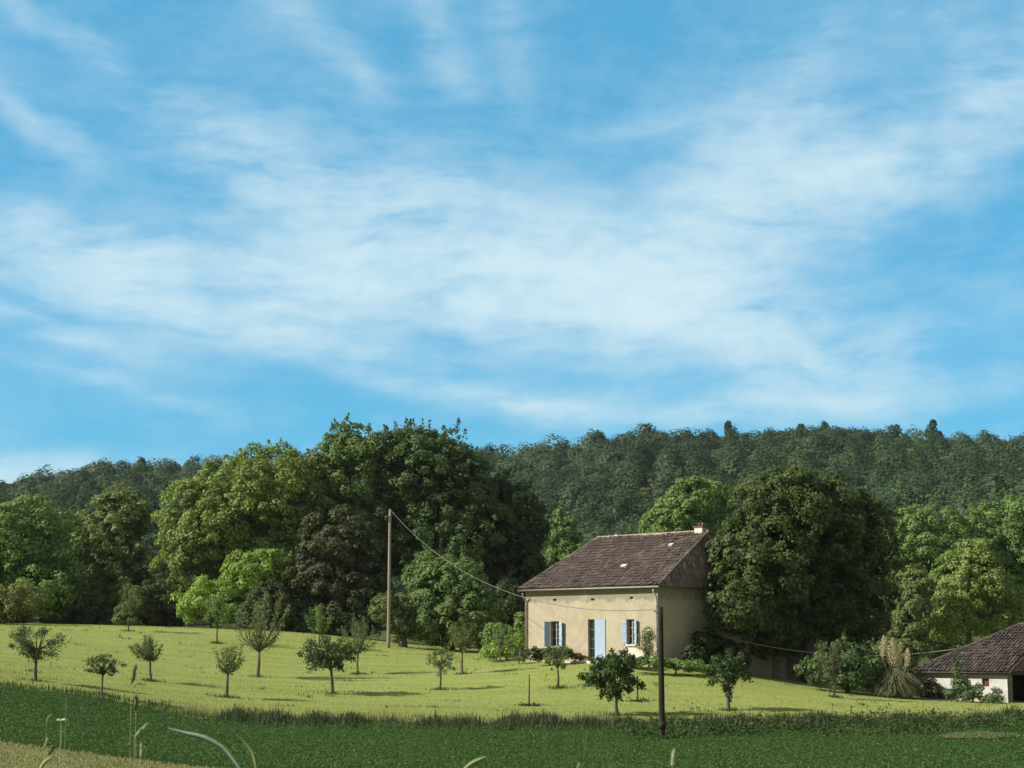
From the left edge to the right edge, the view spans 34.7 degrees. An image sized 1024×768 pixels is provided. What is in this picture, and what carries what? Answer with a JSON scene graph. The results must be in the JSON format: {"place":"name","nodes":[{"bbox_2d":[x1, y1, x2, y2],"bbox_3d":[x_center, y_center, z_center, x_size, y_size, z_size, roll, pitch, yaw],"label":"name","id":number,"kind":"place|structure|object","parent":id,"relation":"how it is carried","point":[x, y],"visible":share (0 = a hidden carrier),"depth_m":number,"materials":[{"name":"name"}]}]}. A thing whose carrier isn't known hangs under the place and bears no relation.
{"place":"outdoors","nodes":[
{"label":"outdoors","id":0,"kind":"place"},
{"bbox_2d":[0,742,205,767],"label":"mown strip","id":1,"kind":"object","parent":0,"point":[34,753],"visible":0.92,"depth_m":42.37,"materials":[{"name":"green plant"}]},
{"bbox_2d":[0,739,244,767],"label":"dry grass","id":2,"kind":"structure","parent":1,"relation":"on","point":[73,761],"depth_m":42.44,"materials":[{"name":"plant"}]},
{"bbox_2d":[130,663,136,733],"bbox_3d":[-1.277,1.817,5.381,0.028,1.778,0.015,0,-9,0],"label":"grass stalk","id":3,"kind":"object","parent":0,"point":[133,674],"depth_m":5.51,"materials":[{"name":"green plant"}]},
{"bbox_2d":[0,623,1023,726],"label":"meadow","id":4,"kind":"structure","parent":0,"point":[521,672],"depth_m":81.34,"materials":[{"name":"green plant"}]},
{"bbox_2d":[0,581,49,623],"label":"garden bush","id":5,"kind":"object","parent":4,"relation":"on","point":[11,609],"visible":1,"depth_m":109.27,"materials":[{"name":"green plant"}]},
{"bbox_2d":[7,624,71,680],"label":"fruit tree","id":6,"kind":"object","parent":4,"relation":"on","point":[34,653],"visible":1,"depth_m":69.55,"materials":[{"name":"green plant"}]},
{"bbox_2d":[82,653,126,693],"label":"fruit tree","id":7,"kind":"object","parent":4,"relation":"on","point":[103,670],"visible":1,"depth_m":65.54,"materials":[{"name":"green plant"}]},
{"bbox_2d":[111,585,147,625],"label":"garden bush","id":8,"kind":"object","parent":4,"relation":"on","point":[119,618],"visible":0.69,"depth_m":117.48,"materials":[{"name":"green plant"}]},
{"bbox_2d":[118,582,140,629],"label":"fruit tree","id":9,"kind":"object","parent":4,"relation":"on","point":[129,600],"visible":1,"depth_m":102.35,"materials":[{"name":"green plant"}]},
{"bbox_2d":[127,634,163,679],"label":"fruit tree","id":10,"kind":"object","parent":4,"relation":"on","point":[149,651],"visible":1,"depth_m":77.84,"materials":[{"name":"green plant"}]},
{"bbox_2d":[204,587,232,641],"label":"fruit tree","id":11,"kind":"object","parent":4,"relation":"on","point":[219,620],"visible":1,"depth_m":98.41,"materials":[{"name":"green plant"}]},
{"bbox_2d":[211,643,245,697],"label":"fruit tree","id":12,"kind":"object","parent":4,"relation":"on","point":[227,669],"visible":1,"depth_m":73.07,"materials":[{"name":"green plant"}]},
{"bbox_2d":[170,548,301,628],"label":"garden bush","id":13,"kind":"object","parent":4,"relation":"on","point":[190,607],"visible":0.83,"depth_m":116.74,"materials":[{"name":"green plant"}]},
{"bbox_2d":[232,589,289,676],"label":"fruit tree","id":14,"kind":"object","parent":4,"relation":"on","point":[259,646],"visible":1,"depth_m":85.33,"materials":[{"name":"green plant"}]},
{"bbox_2d":[236,578,290,630],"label":"garden bush","id":15,"kind":"object","parent":4,"relation":"on","point":[271,585],"visible":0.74,"depth_m":114.44,"materials":[{"name":"green plant"}]},
{"bbox_2d":[305,602,334,646],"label":"fruit tree","id":16,"kind":"object","parent":4,"relation":"on","point":[319,624],"visible":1,"depth_m":100.48,"materials":[{"name":"green plant"}]},
{"bbox_2d":[272,591,380,638],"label":"garden bush","id":17,"kind":"object","parent":4,"relation":"on","point":[300,624],"visible":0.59,"depth_m":117.26,"materials":[{"name":"green plant"}]},
{"bbox_2d":[297,634,358,693],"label":"fruit tree","id":18,"kind":"object","parent":4,"relation":"on","point":[320,657],"visible":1,"depth_m":77.76,"materials":[{"name":"green plant"}]},
{"bbox_2d":[274,504,396,637],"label":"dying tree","id":19,"kind":"object","parent":4,"relation":"on","point":[339,564],"visible":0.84,"depth_m":118.64,"materials":[{"name":"green plant"}]},
{"bbox_2d":[341,613,379,672],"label":"fruit tree","id":20,"kind":"object","parent":4,"relation":"on","point":[360,645],"visible":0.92,"depth_m":88.43,"materials":[{"name":"green plant"}]},
{"bbox_2d":[385,509,390,647],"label":"utility pole","id":21,"kind":"object","parent":4,"relation":"on","point":[389,588],"visible":0.97,"depth_m":104.23,"materials":[{"name":"brown wood"}]},
{"bbox_2d":[367,591,444,647],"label":"garden bush","id":22,"kind":"object","parent":4,"relation":"on","point":[400,609],"visible":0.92,"depth_m":105.78,"materials":[{"name":"green plant"}]},
{"bbox_2d":[425,643,457,688],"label":"fruit tree","id":23,"kind":"object","parent":4,"relation":"on","point":[442,664],"visible":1,"depth_m":80.49,"materials":[{"name":"green plant"}]},
{"bbox_2d":[400,548,509,650],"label":"tree","id":24,"kind":"object","parent":4,"relation":"on","point":[441,586],"visible":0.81,"depth_m":107.34,"materials":[{"name":"green plant"}]},
{"bbox_2d":[446,617,476,673],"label":"fruit tree","id":25,"kind":"object","parent":4,"relation":"on","point":[460,642],"visible":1,"depth_m":87.55,"materials":[{"name":"green plant"}]},
{"bbox_2d":[479,622,512,645],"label":"garden shrub","id":26,"kind":"object","parent":4,"relation":"on","point":[489,632],"visible":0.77,"depth_m":99.55,"materials":[{"name":"green plant"}]},
{"bbox_2d":[486,628,514,661],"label":"fruit tree","id":27,"kind":"object","parent":4,"relation":"on","point":[499,641],"visible":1,"depth_m":94.18,"materials":[{"name":"green plant"}]},
{"bbox_2d":[479,632,524,659],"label":"garden shrub","id":28,"kind":"object","parent":4,"relation":"on","point":[490,651],"visible":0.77,"depth_m":95.35,"materials":[{"name":"green plant"}]},
{"bbox_2d":[484,578,525,644],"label":"garden bush","id":29,"kind":"object","parent":4,"relation":"on","point":[512,604],"visible":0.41,"depth_m":116.07,"materials":[{"name":"green plant"}]},
{"bbox_2d":[507,611,524,642],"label":"garden shrub","id":30,"kind":"object","parent":4,"relation":"on","point":[518,628],"visible":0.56,"depth_m":97.75,"materials":[{"name":"green plant"}]},
{"bbox_2d":[510,648,527,663],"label":"garden shrub","id":31,"kind":"object","parent":4,"relation":"on","point":[516,654],"visible":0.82,"depth_m":91.59,"materials":[{"name":"green plant"}]},
{"bbox_2d":[514,675,548,706],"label":"planting stake","id":32,"kind":"object","parent":4,"relation":"on","point":[528,704],"visible":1,"depth_m":74.25,"materials":[{"name":"brown wood"}]},
{"bbox_2d":[522,645,573,665],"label":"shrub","id":33,"kind":"object","parent":4,"relation":"on","point":[535,653],"visible":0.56,"depth_m":89.04,"materials":[{"name":"green plant"}]},
{"bbox_2d":[542,646,570,687],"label":"fruit tree","id":34,"kind":"object","parent":4,"relation":"on","point":[557,663],"visible":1,"depth_m":79.83,"materials":[{"name":"green plant"}]},
{"bbox_2d":[570,652,588,660],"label":"flowering shrub","id":35,"kind":"object","parent":4,"relation":"on","point":[575,656],"visible":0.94,"depth_m":89.59,"materials":[{"name":"green plant"}]},
{"bbox_2d":[577,647,646,714],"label":"fruit tree","id":36,"kind":"object","parent":4,"relation":"on","point":[616,665],"visible":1,"depth_m":70.27,"materials":[{"name":"green plant"}]},
{"bbox_2d":[628,648,648,666],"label":"stone mound","id":37,"kind":"object","parent":4,"relation":"on","point":[637,652],"visible":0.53,"depth_m":85.39,"materials":[{"name":"white stone"}]},
{"bbox_2d":[626,676,655,701],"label":"planting stake","id":38,"kind":"object","parent":4,"relation":"on","point":[640,700],"visible":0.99,"depth_m":75.58,"materials":[{"name":"wood"}]},
{"bbox_2d":[517,523,774,676],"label":"farmhouse","id":39,"kind":"object","parent":4,"relation":"on","point":[666,571],"visible":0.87,"depth_m":90.67,"materials":[{"name":"beige paint"}]},
{"bbox_2d":[544,621,561,647],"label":"window","id":40,"kind":"structure","parent":39,"relation":"in","point":[556,625],"depth_m":92.22,"materials":[{"name":"paint"}]},
{"bbox_2d":[589,619,605,658],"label":"door","id":41,"kind":"structure","parent":39,"relation":"in","point":[597,639],"depth_m":89.75,"materials":[{"name":"paint"}]},
{"bbox_2d":[622,619,636,645],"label":"window","id":42,"kind":"structure","parent":39,"relation":"in","point":[632,622],"depth_m":88.47,"materials":[{"name":"paint"}]},
{"bbox_2d":[633,623,652,655],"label":"climbing plant","id":43,"kind":"object","parent":39,"relation":"attached to","point":[647,633],"visible":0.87,"depth_m":87.30,"materials":[{"name":"green plant"}]},
{"bbox_2d":[700,630,957,655],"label":"overhead wire","id":44,"kind":"object","parent":39,"relation":"attached to","point":[813,652],"visible":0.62,"depth_m":89.15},
{"bbox_2d":[635,654,711,674],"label":"hedge","id":45,"kind":"object","parent":4,"relation":"on","point":[677,664],"visible":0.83,"depth_m":83.20,"materials":[{"name":"green plant"}]},
{"bbox_2d":[680,625,752,667],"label":"garden shrub","id":46,"kind":"object","parent":4,"relation":"on","point":[691,651],"visible":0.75,"depth_m":88.36,"materials":[{"name":"green plant"}]},
{"bbox_2d":[700,648,753,709],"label":"fruit tree","id":47,"kind":"object","parent":4,"relation":"on","point":[727,668],"visible":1,"depth_m":72.88,"materials":[{"name":"green plant"}]},
{"bbox_2d":[773,633,803,681],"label":"stone shed","id":48,"kind":"structure","parent":4,"relation":"on","point":[784,662],"depth_m":93.86,"materials":[{"name":"grey stone"}]},
{"bbox_2d":[699,457,903,683],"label":"chestnut tree","id":49,"kind":"object","parent":4,"relation":"on","point":[823,591],"visible":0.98,"depth_m":91.59,"materials":[{"name":"green plant"}]},
{"bbox_2d":[818,641,843,695],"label":"fruit tree","id":50,"kind":"object","parent":4,"relation":"on","point":[838,660],"visible":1,"depth_m":81.35,"materials":[{"name":"green plant"}]},
{"bbox_2d":[793,627,886,692],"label":"round bush","id":51,"kind":"object","parent":4,"relation":"on","point":[857,665],"visible":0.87,"depth_m":85.41,"materials":[{"name":"green plant"}]},
{"bbox_2d":[861,653,918,687],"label":"wild bush","id":52,"kind":"object","parent":4,"relation":"on","point":[895,664],"visible":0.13,"depth_m":93.84,"materials":[{"name":"green plant"}]},
{"bbox_2d":[864,635,925,697],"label":"pampas grass","id":53,"kind":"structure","parent":4,"relation":"on","point":[898,681],"depth_m":85.14,"materials":[{"name":"beige plant"}]},
{"bbox_2d":[871,563,935,665],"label":"shrubby tree","id":54,"kind":"object","parent":4,"relation":"on","point":[914,634],"visible":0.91,"depth_m":107.36,"materials":[{"name":"green plant"}]},
{"bbox_2d":[901,662,951,698],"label":"wild bush","id":55,"kind":"object","parent":4,"relation":"on","point":[928,687],"visible":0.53,"depth_m":86.95,"materials":[{"name":"green plant"}]},
{"bbox_2d":[922,537,1023,644],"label":"young tree","id":56,"kind":"object","parent":4,"relation":"on","point":[976,600],"visible":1,"depth_m":110.09,"materials":[{"name":"green plant"}]},
{"bbox_2d":[941,660,1005,702],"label":"wild bush","id":57,"kind":"object","parent":4,"relation":"on","point":[968,690],"visible":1,"depth_m":83.99,"materials":[{"name":"green plant"}]},
{"bbox_2d":[0,682,1023,767],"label":"crop field","id":58,"kind":"structure","parent":0,"point":[193,763],"depth_m":56.22,"materials":[{"name":"plant"}]},
{"bbox_2d":[653,607,665,738],"bbox_3d":[5.384,10.708,59.673,0.372,5.134,0.261,-2,-9,15],"label":"utility pole","id":59,"kind":"object","parent":58,"relation":"on","point":[661,724],"visible":0.91,"depth_m":59.61,"materials":[{"name":"brown wood"}]},
{"bbox_2d":[392,512,653,610],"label":"overhead wire","id":60,"kind":"object","parent":59,"relation":"attached to","point":[532,599],"visible":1,"depth_m":73.52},
{"bbox_2d":[615,695,1023,738],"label":"rough weeds","id":61,"kind":"object","parent":58,"relation":"on","point":[765,721],"visible":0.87,"depth_m":61.19,"materials":[{"name":"green plant"}]},
{"bbox_2d":[938,731,1019,737],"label":"bare earth","id":62,"kind":"structure","parent":58,"relation":"on","point":[969,735],"depth_m":58.35,"materials":[{"name":"brown soil"}]},
{"bbox_2d":[0,0,1023,485],"label":"sky","id":63,"kind":"structure","parent":0,"point":[226,226],"materials":[{"name":"blue"}]},
{"bbox_2d":[1,679,1023,733],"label":"verge grass","id":64,"kind":"structure","parent":0,"point":[239,715],"depth_m":63.72,"materials":[{"name":"green plant"}]},
{"bbox_2d":[25,463,1014,671],"bbox_3d":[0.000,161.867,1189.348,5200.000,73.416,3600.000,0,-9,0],"label":"ground","id":65,"kind":"structure","parent":0,"point":[203,623],"depth_m":221.51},
{"bbox_2d":[0,493,89,623],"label":"broadleaf tree","id":66,"kind":"object","parent":65,"relation":"on","point":[20,558],"visible":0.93,"depth_m":121.49,"materials":[{"name":"green plant"}]},
{"bbox_2d":[43,737,47,760],"bbox_3d":[-1.292,1.740,4.381,0.037,1.558,0.007,0,-9,0],"label":"grass stalk","id":67,"kind":"object","parent":65,"relation":"on","point":[45,744],"depth_m":4.50,"materials":[{"name":"green plant"}]},
{"bbox_2d":[39,756,52,767],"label":"grass stalk","id":68,"kind":"object","parent":65,"relation":"on","point":[44,762],"depth_m":4.30,"materials":[{"name":"plant"}]},
{"bbox_2d":[45,714,51,767],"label":"grass stalk","id":69,"kind":"object","parent":65,"relation":"on","point":[46,729],"depth_m":5.10,"materials":[{"name":"green plant"}]},
{"bbox_2d":[48,742,56,767],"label":"grass stalk","id":70,"kind":"object","parent":65,"relation":"on","point":[52,748],"depth_m":4.50,"materials":[{"name":"plant"}]},
{"bbox_2d":[57,719,64,767],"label":"wild flower","id":71,"kind":"object","parent":65,"relation":"on","point":[60,738],"visible":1,"depth_m":4.89,"materials":[{"name":"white plant"}]},
{"bbox_2d":[64,687,67,763],"bbox_3d":[-1.744,2.022,6.260,0.034,1.702,0.011,0,-9,0],"label":"grass stalk","id":72,"kind":"object","parent":65,"relation":"on","point":[66,694],"depth_m":6.38,"materials":[{"name":"green plant"}]},
{"bbox_2d":[38,579,140,625],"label":"garden bush","id":73,"kind":"object","parent":65,"relation":"on","point":[100,602],"visible":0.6,"depth_m":123.24,"materials":[{"name":"green plant"}]},
{"bbox_2d":[68,480,167,606],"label":"broadleaf tree","id":74,"kind":"object","parent":65,"relation":"on","point":[99,529],"visible":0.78,"depth_m":128.50,"materials":[{"name":"green plant"}]},
{"bbox_2d":[134,694,137,764],"bbox_3d":[-1.166,1.794,4.980,0.028,1.674,0.013,0,-9,0],"label":"grass stalk","id":75,"kind":"object","parent":65,"relation":"on","point":[135,701],"depth_m":5.10,"materials":[{"name":"green plant"}]},
{"bbox_2d":[133,456,148,472],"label":"skyline tree","id":76,"kind":"object","parent":65,"relation":"on","point":[140,459],"visible":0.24,"depth_m":565.61,"materials":[{"name":"green plant"}]},
{"bbox_2d":[140,743,142,767],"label":"grass stalk","id":77,"kind":"object","parent":65,"relation":"on","point":[141,751],"depth_m":4.50,"materials":[{"name":"green plant"}]},
{"bbox_2d":[134,722,149,744],"bbox_3d":[-1.119,1.798,4.777,0.069,1.592,0.010,0,-9,0],"label":"grass stalk","id":78,"kind":"object","parent":65,"relation":"on","point":[141,729],"depth_m":4.90,"materials":[{"name":"green plant"}]},
{"bbox_2d":[137,571,189,626],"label":"garden bush","id":79,"kind":"object","parent":65,"relation":"on","point":[154,614],"visible":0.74,"depth_m":119.17,"materials":[{"name":"green plant"}]},
{"bbox_2d":[169,728,239,767],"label":"grass stalk","id":80,"kind":"object","parent":65,"relation":"on","point":[215,743],"depth_m":4.31,"materials":[{"name":"green plant"}]},
{"bbox_2d":[149,438,327,629],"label":"broadleaf tree","id":81,"kind":"object","parent":65,"relation":"on","point":[227,519],"visible":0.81,"depth_m":123.45,"materials":[{"name":"green plant"}]},
{"bbox_2d":[236,734,256,767],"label":"grass stalk","id":82,"kind":"object","parent":65,"relation":"on","point":[251,751],"depth_m":4.50,"materials":[{"name":"green plant"}]},
{"bbox_2d":[278,412,411,595],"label":"broadleaf tree","id":83,"kind":"object","parent":65,"relation":"on","point":[350,454],"visible":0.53,"depth_m":127.95,"materials":[{"name":"green plant"}]},
{"bbox_2d":[372,417,517,644],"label":"broadleaf tree","id":84,"kind":"object","parent":65,"relation":"on","point":[422,500],"visible":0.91,"depth_m":128.58,"materials":[{"name":"green plant"}]},
{"bbox_2d":[464,756,486,767],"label":"grass stalk","id":85,"kind":"object","parent":65,"relation":"on","point":[472,763],"depth_m":4.30,"materials":[{"name":"plant"}]},
{"bbox_2d":[442,466,552,612],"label":"broadleaf tree","id":86,"kind":"object","parent":65,"relation":"on","point":[530,561],"visible":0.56,"depth_m":131.25,"materials":[{"name":"green plant"}]},
{"bbox_2d":[0,424,1023,606],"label":"hillside forest","id":87,"kind":"object","parent":65,"relation":"on","point":[960,473],"visible":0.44,"depth_m":436.61,"materials":[{"name":"green plant"}]},
{"bbox_2d":[539,505,584,569],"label":"broadleaf tree","id":88,"kind":"object","parent":65,"relation":"on","point":[570,542],"visible":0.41,"depth_m":140.69,"materials":[{"name":"green plant"}]},
{"bbox_2d":[583,429,606,451],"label":"skyline tree","id":89,"kind":"object","parent":65,"relation":"on","point":[601,434],"visible":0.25,"depth_m":567.25,"materials":[{"name":"green plant"}]},
{"bbox_2d":[624,423,660,436],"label":"skyline tree","id":90,"kind":"object","parent":65,"relation":"on","point":[647,428],"visible":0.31,"depth_m":566.73,"materials":[{"name":"green plant"}]},
{"bbox_2d":[671,748,675,767],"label":"grass stalk","id":91,"kind":"object","parent":65,"relation":"on","point":[673,759],"depth_m":4.49,"materials":[{"name":"green plant"}]},
{"bbox_2d":[638,475,736,540],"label":"broadleaf tree","id":92,"kind":"object","parent":65,"relation":"on","point":[696,501],"visible":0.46,"depth_m":127.27,"materials":[{"name":"green plant"}]},
{"bbox_2d":[724,420,739,441],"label":"skyline tree","id":93,"kind":"object","parent":65,"relation":"on","point":[728,429],"visible":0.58,"depth_m":567.62,"materials":[{"name":"green plant"}]},
{"bbox_2d":[817,420,832,432],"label":"skyline tree","id":94,"kind":"object","parent":65,"relation":"on","point":[824,425],"visible":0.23,"depth_m":568.09,"materials":[{"name":"green plant"}]},
{"bbox_2d":[880,424,909,439],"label":"skyline tree","id":95,"kind":"object","parent":65,"relation":"on","point":[895,430],"visible":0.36,"depth_m":567.25,"materials":[{"name":"green plant"}]},
{"bbox_2d":[859,590,983,660],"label":"shrubby tree","id":96,"kind":"object","parent":65,"relation":"on","point":[939,646],"visible":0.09,"depth_m":118.44,"materials":[{"name":"green plant"}]},
{"bbox_2d":[924,419,942,441],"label":"skyline tree","id":97,"kind":"object","parent":65,"relation":"on","point":[932,424],"visible":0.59,"depth_m":567.92,"materials":[{"name":"green plant"}]},
{"bbox_2d":[877,503,1003,643],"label":"broadleaf tree","id":98,"kind":"object","parent":65,"relation":"on","point":[923,552],"visible":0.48,"depth_m":136.02,"materials":[{"name":"green plant"}]},
{"bbox_2d":[909,622,1023,702],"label":"barn","id":99,"kind":"structure","parent":65,"relation":"on","point":[994,663],"depth_m":87.04,"materials":[{"name":"paint"}]},
{"bbox_2d":[976,675,997,685],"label":"window","id":100,"kind":"structure","parent":99,"relation":"in","point":[985,681],"depth_m":85.56,"materials":[{"name":"brown wood"}]},
{"bbox_2d":[953,488,1023,637],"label":"broadleaf tree","id":101,"kind":"object","parent":65,"relation":"on","point":[1007,541],"visible":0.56,"depth_m":139.15,"materials":[{"name":"green plant"}]},
{"bbox_2d":[179,700,1004,723],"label":"seeding grass","id":102,"kind":"structure","parent":0,"point":[191,707],"depth_m":64.90,"materials":[{"name":"green plant"}]}
]}

